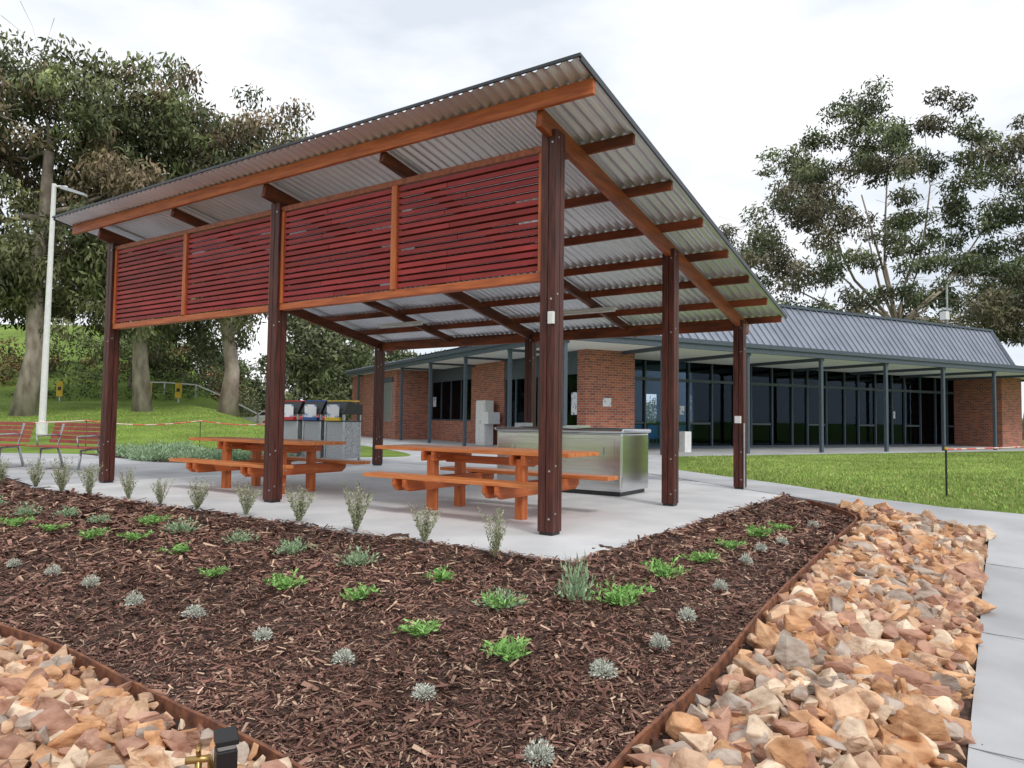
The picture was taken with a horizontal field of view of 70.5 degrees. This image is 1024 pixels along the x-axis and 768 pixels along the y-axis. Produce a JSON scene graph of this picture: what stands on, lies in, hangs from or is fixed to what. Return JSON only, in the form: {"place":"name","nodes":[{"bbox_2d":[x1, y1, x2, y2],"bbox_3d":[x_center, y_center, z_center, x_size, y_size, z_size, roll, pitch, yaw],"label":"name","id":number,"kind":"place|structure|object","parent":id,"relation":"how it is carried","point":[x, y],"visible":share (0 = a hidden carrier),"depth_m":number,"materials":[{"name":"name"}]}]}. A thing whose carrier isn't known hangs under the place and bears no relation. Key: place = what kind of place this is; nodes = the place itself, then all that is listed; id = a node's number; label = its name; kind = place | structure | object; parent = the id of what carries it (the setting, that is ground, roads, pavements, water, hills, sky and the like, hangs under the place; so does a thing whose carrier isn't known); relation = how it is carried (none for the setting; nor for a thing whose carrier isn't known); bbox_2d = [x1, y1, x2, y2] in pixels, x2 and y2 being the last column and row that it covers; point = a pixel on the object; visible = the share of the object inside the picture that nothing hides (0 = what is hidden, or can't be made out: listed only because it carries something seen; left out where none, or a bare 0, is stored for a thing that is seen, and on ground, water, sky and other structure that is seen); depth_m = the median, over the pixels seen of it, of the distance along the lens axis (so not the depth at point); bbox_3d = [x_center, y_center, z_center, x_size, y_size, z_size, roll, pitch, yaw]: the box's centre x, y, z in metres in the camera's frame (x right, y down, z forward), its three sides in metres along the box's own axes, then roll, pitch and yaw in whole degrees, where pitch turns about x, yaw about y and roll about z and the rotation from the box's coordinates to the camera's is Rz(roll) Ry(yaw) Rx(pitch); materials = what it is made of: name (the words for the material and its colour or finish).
{"place":"outdoors","nodes":[
{"label":"outdoors","id":0,"kind":"place"},
{"bbox_2d":[0,406,264,451],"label":"lawn grass","id":1,"kind":"structure","parent":0,"point":[170,414],"depth_m":30.24,"materials":[{"name":"green plant"}]},
{"bbox_2d":[82,453,292,461],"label":"garden strip soil","id":2,"kind":"structure","parent":0,"point":[132,457],"depth_m":18.19,"materials":[{"name":"brown soil"}]},
{"bbox_2d":[131,447,175,461],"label":"grey green shrub","id":3,"kind":"object","parent":2,"relation":"on","point":[151,458],"visible":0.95,"depth_m":17.27,"materials":[{"name":"green plant"}]},
{"bbox_2d":[0,438,694,485],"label":"paving","id":4,"kind":"structure","parent":0,"point":[148,470],"depth_m":16.26,"materials":[{"name":"concrete"}]},
{"bbox_2d":[0,421,34,466],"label":"park bench","id":5,"kind":"object","parent":4,"relation":"on","point":[18,439],"visible":0.98,"depth_m":15.05,"materials":[{"name":"wood"}]},
{"bbox_2d":[26,422,100,471],"bbox_3d":[-8.776,1.244,14.419,1.800,0.932,0.630,0,-3,24],"label":"park bench","id":6,"kind":"object","parent":4,"relation":"on","point":[91,437],"visible":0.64,"depth_m":14.56,"materials":[{"name":"wood"}]},
{"bbox_2d":[284,400,304,456],"bbox_3d":[-5.651,1.202,19.034,0.720,1.530,0.740,-1,-3,29],"label":"bin enclosure","id":7,"kind":"object","parent":4,"relation":"on","point":[292,427],"visible":0.42,"depth_m":18.74,"materials":[{"name":"metal"}]},
{"bbox_2d":[301,400,326,457],"bbox_3d":[-4.950,1.191,18.635,0.720,1.530,0.740,-1,-3,29],"label":"bin enclosure","id":8,"kind":"object","parent":4,"relation":"on","point":[312,426],"visible":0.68,"depth_m":18.36,"materials":[{"name":"metal"}]},
{"bbox_2d":[323,400,362,459],"bbox_3d":[-4.280,1.181,18.235,0.720,1.530,0.740,-1,-3,29],"label":"bin enclosure","id":9,"kind":"object","parent":4,"relation":"on","point":[336,428],"visible":0.88,"depth_m":18.02,"materials":[{"name":"metal"}]},
{"bbox_2d":[35,420,1023,451],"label":"barrier tape","id":10,"kind":"object","parent":4,"relation":"on","point":[264,424],"visible":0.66,"depth_m":20.39,"materials":[{"name":"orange plastic"}]},
{"bbox_2d":[0,475,988,767],"bbox_3d":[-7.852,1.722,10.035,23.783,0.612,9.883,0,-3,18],"label":"mulch chips","id":11,"kind":"object","parent":0,"point":[365,750],"visible":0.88,"depth_m":4.85,"materials":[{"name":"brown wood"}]},
{"bbox_2d":[0,461,11,483],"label":"upright rosemary shrub","id":12,"kind":"object","parent":11,"relation":"on","point":[3,473],"visible":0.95,"depth_m":11.22,"materials":[{"name":"green plant"}]},
{"bbox_2d":[0,513,33,525],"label":"green groundcover plant","id":13,"kind":"object","parent":11,"relation":"on","point":[15,521],"visible":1,"depth_m":8.04,"materials":[{"name":"green plant"}]},
{"bbox_2d":[9,501,42,515],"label":"grey green shrub","id":14,"kind":"object","parent":11,"relation":"on","point":[27,510],"visible":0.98,"depth_m":8.62,"materials":[{"name":"green plant"}]},
{"bbox_2d":[23,458,48,486],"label":"upright rosemary shrub","id":15,"kind":"object","parent":11,"relation":"on","point":[35,477],"visible":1,"depth_m":10.83,"materials":[{"name":"green plant"}]},
{"bbox_2d":[33,522,71,531],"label":"green groundcover plant","id":16,"kind":"object","parent":11,"relation":"on","point":[48,528],"visible":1,"depth_m":7.77,"materials":[{"name":"green plant"}]},
{"bbox_2d":[50,457,73,490],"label":"upright rosemary shrub","id":17,"kind":"object","parent":11,"relation":"on","point":[61,479],"visible":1,"depth_m":10.34,"materials":[{"name":"green plant"}]},
{"bbox_2d":[50,505,79,516],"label":"grey green shrub","id":18,"kind":"object","parent":11,"relation":"on","point":[67,512],"visible":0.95,"depth_m":8.50,"materials":[{"name":"green plant"}]},
{"bbox_2d":[75,462,102,494],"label":"upright rosemary shrub","id":19,"kind":"object","parent":11,"relation":"on","point":[89,481],"visible":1,"depth_m":9.87,"materials":[{"name":"green plant"}]},
{"bbox_2d":[80,574,99,587],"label":"silver cushion plant","id":20,"kind":"object","parent":11,"relation":"on","point":[93,581],"visible":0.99,"depth_m":6.02,"materials":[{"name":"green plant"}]},
{"bbox_2d":[78,526,111,540],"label":"green groundcover plant","id":21,"kind":"object","parent":11,"relation":"on","point":[91,534],"visible":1,"depth_m":7.38,"materials":[{"name":"green plant"}]},
{"bbox_2d":[86,512,113,522],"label":"grey green shrub","id":22,"kind":"object","parent":11,"relation":"on","point":[99,518],"visible":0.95,"depth_m":8.11,"materials":[{"name":"green plant"}]},
{"bbox_2d":[116,467,137,498],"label":"upright rosemary shrub","id":23,"kind":"object","parent":11,"relation":"on","point":[128,489],"visible":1,"depth_m":9.47,"materials":[{"name":"green plant"}]},
{"bbox_2d":[114,529,153,540],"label":"green groundcover plant","id":24,"kind":"object","parent":11,"relation":"on","point":[129,535],"visible":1,"depth_m":7.22,"materials":[{"name":"green plant"}]},
{"bbox_2d":[124,590,144,606],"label":"silver cushion plant","id":25,"kind":"object","parent":11,"relation":"on","point":[133,598],"visible":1,"depth_m":5.48,"materials":[{"name":"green plant"}]},
{"bbox_2d":[133,513,172,525],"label":"green groundcover plant","id":26,"kind":"object","parent":11,"relation":"on","point":[153,519],"visible":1,"depth_m":7.88,"materials":[{"name":"green plant"}]},
{"bbox_2d":[150,476,176,503],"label":"upright rosemary shrub","id":27,"kind":"object","parent":11,"relation":"on","point":[159,490],"visible":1,"depth_m":8.98,"materials":[{"name":"green plant"}]},
{"bbox_2d":[153,541,190,553],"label":"green groundcover plant","id":28,"kind":"object","parent":11,"relation":"on","point":[177,548],"visible":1,"depth_m":6.71,"materials":[{"name":"green plant"}]},
{"bbox_2d":[159,517,204,533],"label":"grey green shrub","id":29,"kind":"object","parent":11,"relation":"on","point":[181,526],"visible":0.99,"depth_m":7.51,"materials":[{"name":"green plant"}]},
{"bbox_2d":[181,604,206,617],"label":"silver cushion plant","id":30,"kind":"object","parent":11,"relation":"on","point":[192,608],"visible":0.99,"depth_m":5.16,"materials":[{"name":"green plant"}]},
{"bbox_2d":[187,477,213,508],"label":"upright rosemary shrub","id":31,"kind":"object","parent":11,"relation":"on","point":[199,494],"visible":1,"depth_m":8.55,"materials":[{"name":"green plant"}]},
{"bbox_2d":[198,565,231,576],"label":"green groundcover plant","id":32,"kind":"object","parent":11,"relation":"on","point":[214,572],"visible":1,"depth_m":5.99,"materials":[{"name":"green plant"}]},
{"bbox_2d":[221,528,259,543],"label":"grey green shrub","id":33,"kind":"object","parent":11,"relation":"on","point":[243,538],"visible":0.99,"depth_m":6.98,"materials":[{"name":"green plant"}]},
{"bbox_2d":[231,481,262,513],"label":"upright rosemary shrub","id":34,"kind":"object","parent":11,"relation":"on","point":[247,504],"visible":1,"depth_m":8.13,"materials":[{"name":"green plant"}]},
{"bbox_2d":[252,626,275,640],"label":"silver cushion plant","id":35,"kind":"object","parent":11,"relation":"on","point":[265,633],"visible":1,"depth_m":4.68,"materials":[{"name":"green plant"}]},
{"bbox_2d":[262,568,313,589],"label":"green groundcover plant","id":36,"kind":"object","parent":11,"relation":"on","point":[286,582],"visible":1,"depth_m":5.55,"materials":[{"name":"green plant"}]},
{"bbox_2d":[270,535,317,554],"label":"grey green shrub","id":37,"kind":"object","parent":11,"relation":"on","point":[290,547],"visible":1,"depth_m":6.51,"materials":[{"name":"green plant"}]},
{"bbox_2d":[284,484,317,521],"bbox_3d":[-2.229,1.248,7.647,0.352,0.408,0.363,2,-3,-29],"label":"upright rosemary shrub","id":38,"kind":"object","parent":11,"relation":"on","point":[299,512],"visible":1,"depth_m":7.64,"materials":[{"name":"green plant"}]},
{"bbox_2d":[330,647,354,665],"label":"silver cushion plant","id":39,"kind":"object","parent":11,"relation":"on","point":[346,655],"visible":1,"depth_m":4.25,"materials":[{"name":"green plant"}]},
{"bbox_2d":[340,482,374,529],"bbox_3d":[-1.511,1.187,7.095,0.335,0.491,0.377,2,-3,-16],"label":"upright rosemary shrub","id":40,"kind":"object","parent":11,"relation":"on","point":[356,519],"visible":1,"depth_m":7.09,"materials":[{"name":"green plant"}]},
{"bbox_2d":[335,545,381,566],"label":"grey green shrub","id":41,"kind":"object","parent":11,"relation":"on","point":[360,558],"visible":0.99,"depth_m":6.03,"materials":[{"name":"green plant"}]},
{"bbox_2d":[340,582,381,600],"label":"green groundcover plant","id":42,"kind":"object","parent":11,"relation":"on","point":[362,592],"visible":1,"depth_m":5.21,"materials":[{"name":"green plant"}]},
{"bbox_2d":[392,619,441,637],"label":"green groundcover plant","id":43,"kind":"object","parent":11,"relation":"on","point":[425,630],"visible":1,"depth_m":4.51,"materials":[{"name":"green plant"}]},
{"bbox_2d":[410,682,437,701],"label":"silver cushion plant","id":44,"kind":"object","parent":11,"relation":"on","point":[425,691],"visible":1,"depth_m":3.79,"materials":[{"name":"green plant"}]},
{"bbox_2d":[407,502,441,540],"bbox_3d":[-0.775,1.242,6.545,0.307,0.362,0.275,2,-3,-22],"label":"upright rosemary shrub","id":45,"kind":"object","parent":11,"relation":"on","point":[425,532],"visible":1,"depth_m":6.54,"materials":[{"name":"green plant"}]},
{"bbox_2d":[420,562,455,581],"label":"green groundcover plant","id":46,"kind":"object","parent":11,"relation":"on","point":[441,575],"visible":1,"depth_m":5.46,"materials":[{"name":"green plant"}]},
{"bbox_2d":[478,507,506,556],"bbox_3d":[-0.136,1.221,5.985,0.245,0.414,0.249,2,-3,-25],"label":"upright rosemary shrub","id":47,"kind":"object","parent":11,"relation":"on","point":[496,540],"visible":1,"depth_m":5.98,"materials":[{"name":"green plant"}]},
{"bbox_2d":[470,584,528,610],"bbox_3d":[-0.077,1.432,4.888,0.385,0.168,0.344,3,-3,-37],"label":"grey green shrub","id":48,"kind":"object","parent":11,"relation":"on","point":[508,596],"visible":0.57,"depth_m":4.85,"materials":[{"name":"green plant"}]},
{"bbox_2d":[482,590,528,609],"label":"green groundcover plant","id":49,"kind":"object","parent":11,"relation":"on","point":[493,599],"visible":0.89,"depth_m":4.81,"materials":[{"name":"green plant"}]},
{"bbox_2d":[480,634,531,663],"bbox_3d":[-0.029,1.520,4.146,0.294,0.165,0.257,1,-3,5],"label":"green groundcover plant","id":50,"kind":"object","parent":11,"relation":"on","point":[511,651],"visible":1,"depth_m":4.12,"materials":[{"name":"green plant"}]},
{"bbox_2d":[521,736,554,767],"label":"silver cushion plant","id":51,"kind":"object","parent":11,"relation":"on","point":[540,750],"visible":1,"depth_m":3.21,"materials":[{"name":"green plant"}]},
{"bbox_2d":[551,550,600,606],"bbox_3d":[0.444,1.318,4.969,0.342,0.398,0.404,1,-3,-4],"label":"round green shrub","id":52,"kind":"object","parent":11,"relation":"on","point":[572,589],"visible":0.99,"depth_m":4.93,"materials":[{"name":"green plant"}]},
{"bbox_2d":[589,656,617,678],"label":"silver cushion plant","id":53,"kind":"object","parent":11,"relation":"on","point":[607,668],"visible":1,"depth_m":3.95,"materials":[{"name":"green plant"}]},
{"bbox_2d":[588,583,643,605],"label":"green groundcover plant","id":54,"kind":"object","parent":11,"relation":"on","point":[620,599],"visible":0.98,"depth_m":4.88,"materials":[{"name":"green plant"}]},
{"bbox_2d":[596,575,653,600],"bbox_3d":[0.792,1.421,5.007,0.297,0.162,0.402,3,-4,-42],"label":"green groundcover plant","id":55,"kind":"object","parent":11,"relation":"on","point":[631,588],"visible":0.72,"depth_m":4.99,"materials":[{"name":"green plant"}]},
{"bbox_2d":[648,632,670,651],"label":"silver cushion plant","id":56,"kind":"object","parent":11,"relation":"on","point":[663,641],"visible":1,"depth_m":4.30,"materials":[{"name":"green plant"}]},
{"bbox_2d":[640,556,691,578],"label":"green groundcover plant","id":57,"kind":"object","parent":11,"relation":"on","point":[659,569],"visible":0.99,"depth_m":5.63,"materials":[{"name":"green plant"}]},
{"bbox_2d":[677,606,697,621],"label":"silver cushion plant","id":58,"kind":"object","parent":11,"relation":"on","point":[688,613],"visible":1,"depth_m":4.74,"materials":[{"name":"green plant"}]},
{"bbox_2d":[678,547,719,563],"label":"green groundcover plant","id":59,"kind":"object","parent":11,"relation":"on","point":[706,557],"visible":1,"depth_m":6.25,"materials":[{"name":"green plant"}]},
{"bbox_2d":[711,534,746,549],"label":"green groundcover plant","id":60,"kind":"object","parent":11,"relation":"on","point":[730,545],"visible":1,"depth_m":6.93,"materials":[{"name":"green plant"}]},
{"bbox_2d":[745,524,775,537],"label":"green groundcover plant","id":61,"kind":"object","parent":11,"relation":"on","point":[754,531],"visible":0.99,"depth_m":7.58,"materials":[{"name":"green plant"}]},
{"bbox_2d":[0,324,1023,513],"bbox_3d":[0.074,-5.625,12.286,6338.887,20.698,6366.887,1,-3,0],"label":"ground","id":62,"kind":"structure","parent":0,"point":[196,402],"depth_m":26.44,"materials":[{"name":"green plant"}]},
{"bbox_2d":[0,32,42,319],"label":"gum tree","id":63,"kind":"object","parent":62,"relation":"on","point":[12,169],"visible":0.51,"depth_m":32.52,"materials":[{"name":"green plant"}]},
{"bbox_2d":[36,183,87,434],"bbox_3d":[-15.377,-2.586,24.744,1.320,8.609,0.340,1,-3,0],"label":"lamp post","id":64,"kind":"object","parent":62,"relation":"on","point":[41,428],"visible":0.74,"depth_m":24.67,"materials":[{"name":"white metal"}]},
{"bbox_2d":[0,1,208,415],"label":"gum tree","id":65,"kind":"object","parent":62,"relation":"on","point":[31,90],"visible":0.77,"depth_m":31.80,"materials":[{"name":"green plant"}]},
{"bbox_2d":[5,382,208,400],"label":"clipped hedge","id":66,"kind":"object","parent":62,"relation":"on","point":[49,392],"visible":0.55,"depth_m":42.63,"materials":[{"name":"green plant"}]},
{"bbox_2d":[0,51,256,411],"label":"gum tree","id":67,"kind":"object","parent":62,"relation":"on","point":[141,385],"visible":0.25,"depth_m":33.69,"materials":[{"name":"green plant"}]},
{"bbox_2d":[5,157,266,387],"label":"gum tree","id":68,"kind":"object","parent":62,"relation":"on","point":[194,331],"visible":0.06,"depth_m":46.90,"materials":[{"name":"green plant"}]},
{"bbox_2d":[0,636,292,767],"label":"rock bed","id":69,"kind":"object","parent":62,"relation":"on","point":[59,710],"visible":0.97,"depth_m":3.52,"materials":[{"name":"stone"}]},
{"bbox_2d":[185,742,213,767],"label":"garden tap","id":70,"kind":"object","parent":69,"relation":"on","point":[198,759],"visible":0.98,"depth_m":2.95,"materials":[{"name":"gold metal"}]},
{"bbox_2d":[213,726,238,767],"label":"bollard light","id":71,"kind":"object","parent":69,"relation":"on","point":[226,740],"visible":1,"depth_m":2.88,"materials":[{"name":"black metal"}]},
{"bbox_2d":[0,624,305,767],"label":"steel edging","id":72,"kind":"object","parent":62,"relation":"on","point":[190,717],"visible":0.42,"depth_m":3.90,"materials":[{"name":"brown metal"}]},
{"bbox_2d":[0,323,351,419],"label":"hillside shrubs","id":73,"kind":"object","parent":62,"relation":"on","point":[125,347],"visible":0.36,"depth_m":48.66,"materials":[{"name":"green plant"}]},
{"bbox_2d":[150,382,258,423],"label":"rail fence","id":74,"kind":"object","parent":62,"relation":"on","point":[196,385],"visible":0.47,"depth_m":44.00,"materials":[{"name":"metal"}]},
{"bbox_2d":[124,79,316,416],"bbox_3d":[-14.743,-7.326,38.179,13.087,18.284,10.714,-2,-4,44],"label":"gum tree","id":75,"kind":"object","parent":62,"relation":"on","point":[249,129],"visible":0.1,"depth_m":37.50,"materials":[{"name":"green plant"}]},
{"bbox_2d":[243,411,264,423],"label":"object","id":76,"kind":"object","parent":62,"relation":"on","point":[261,418],"visible":0.03,"depth_m":48.96,"materials":[{"name":"white paint"}]},
{"bbox_2d":[30,463,778,561],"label":"concrete slab","id":77,"kind":"structure","parent":62,"relation":"on","point":[589,522],"depth_m":9.07,"materials":[{"name":"grey concrete"}]},
{"bbox_2d":[169,437,369,493],"bbox_3d":[-3.817,1.228,11.113,2.850,0.760,1.760,-1,-3,34],"label":"picnic table","id":78,"kind":"object","parent":77,"relation":"on","point":[253,468],"visible":0.9,"depth_m":10.87,"materials":[{"name":"wood"}]},
{"bbox_2d":[52,52,786,535],"bbox_3d":[-1.459,-0.498,12.126,9.913,4.368,7.363,-1,-3,34],"label":"picnic shelter","id":79,"kind":"object","parent":77,"relation":"on","point":[552,208],"visible":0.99,"depth_m":9.41,"materials":[{"name":"brown wood"}]},
{"bbox_2d":[363,444,617,519],"bbox_3d":[-0.383,1.161,8.783,2.850,0.760,1.760,-1,-3,34],"label":"picnic table","id":80,"kind":"object","parent":77,"relation":"on","point":[521,488],"visible":0.81,"depth_m":8.57,"materials":[{"name":"wood"}]},
{"bbox_2d":[495,423,650,496],"bbox_3d":[0.950,1.166,11.638,2.320,1.060,1.055,-1,-3,34],"label":"barbecue cabinet","id":81,"kind":"object","parent":77,"relation":"on","point":[623,455],"visible":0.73,"depth_m":10.96,"materials":[{"name":"silver metal"}]},
{"bbox_2d":[177,314,655,422],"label":"distant tree line","id":82,"kind":"object","parent":62,"relation":"on","point":[318,366],"visible":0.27,"depth_m":57.24,"materials":[{"name":"green plant"}]},
{"bbox_2d":[607,499,856,767],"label":"steel edging","id":83,"kind":"object","parent":62,"relation":"on","point":[682,703],"visible":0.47,"depth_m":4.00,"materials":[{"name":"brown metal"}]},
{"bbox_2d":[624,498,996,767],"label":"rock bed","id":84,"kind":"object","parent":62,"relation":"on","point":[864,640],"visible":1,"depth_m":4.12,"materials":[{"name":"stone"}]},
{"bbox_2d":[648,470,1023,536],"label":"footpath","id":85,"kind":"structure","parent":62,"relation":"on","point":[1004,524],"depth_m":10.35,"materials":[{"name":"concrete"}]},
{"bbox_2d":[719,74,1023,346],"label":"gum tree","id":86,"kind":"object","parent":62,"relation":"on","point":[813,208],"visible":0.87,"depth_m":49.60,"materials":[{"name":"green plant"}]},
{"bbox_2d":[939,250,1023,439],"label":"gum tree","id":87,"kind":"object","parent":62,"relation":"on","point":[982,286],"visible":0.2,"depth_m":57.98,"materials":[{"name":"green plant"}]},
{"bbox_2d":[967,535,1023,767],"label":"footpath","id":88,"kind":"structure","parent":62,"relation":"on","point":[997,718],"depth_m":4.66,"materials":[{"name":"concrete"}]},
{"bbox_2d":[0,0,1023,418],"label":"sky","id":89,"kind":"structure","parent":0,"point":[711,84],"materials":[{"name":"white"}]},
{"bbox_2d":[361,436,1023,455],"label":"verandah floor","id":90,"kind":"structure","parent":0,"point":[792,450],"depth_m":30.17,"materials":[{"name":"concrete"}]},
{"bbox_2d":[475,400,499,444],"bbox_3d":[-1.078,1.644,30.776,0.550,1.900,1.400,2,-3,-28],"label":"electrical cabinet","id":91,"kind":"object","parent":90,"relation":"on","point":[487,417],"visible":0.97,"depth_m":30.62,"materials":[{"name":"white paint"}]},
{"bbox_2d":[346,336,1023,454],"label":"verandah frame","id":92,"kind":"object","parent":90,"relation":"on","point":[821,355],"visible":0.61,"depth_m":28.70,"materials":[{"name":"grey metal"}]},
{"bbox_2d":[348,284,1014,370],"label":"roof","id":93,"kind":"structure","parent":92,"relation":"on","point":[808,327],"depth_m":31.57,"materials":[{"name":"grey metal"}]},
{"bbox_2d":[349,340,1023,379],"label":"soffit","id":94,"kind":"structure","parent":92,"relation":"attached to","point":[575,345],"depth_m":29.30,"materials":[{"name":"grey metal"}]},
{"bbox_2d":[352,349,1022,446],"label":"brick walls","id":95,"kind":"structure","parent":90,"relation":"on","point":[601,374],"depth_m":36.89,"materials":[{"name":"brown brick"}]},
{"bbox_2d":[433,392,690,451],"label":"wall signs","id":96,"kind":"object","parent":95,"relation":"attached to","point":[684,441],"depth_m":26.09,"materials":[{"name":"white paint"}]},
{"bbox_2d":[383,350,955,447],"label":"frames","id":97,"kind":"structure","parent":95,"relation":"in","point":[457,373],"depth_m":33.81,"materials":[{"name":"black metal"}]},
{"bbox_2d":[433,362,953,445],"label":"glazing","id":98,"kind":"structure","parent":97,"relation":"attached to","point":[722,411],"depth_m":33.77,"materials":[{"name":"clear glass"}]},
{"bbox_2d":[634,359,956,449],"bbox_3d":[8.277,1.375,41.109,28.400,3.720,22.390,2,-3,-28],"label":"interior","id":99,"kind":"object","parent":95,"relation":"on","point":[652,371],"visible":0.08,"depth_m":37.03,"materials":[{"name":"concrete"}]},
{"bbox_2d":[684,452,1023,513],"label":"lawn grass","id":100,"kind":"structure","parent":0,"point":[921,457],"depth_m":16.79,"materials":[{"name":"green plant"}]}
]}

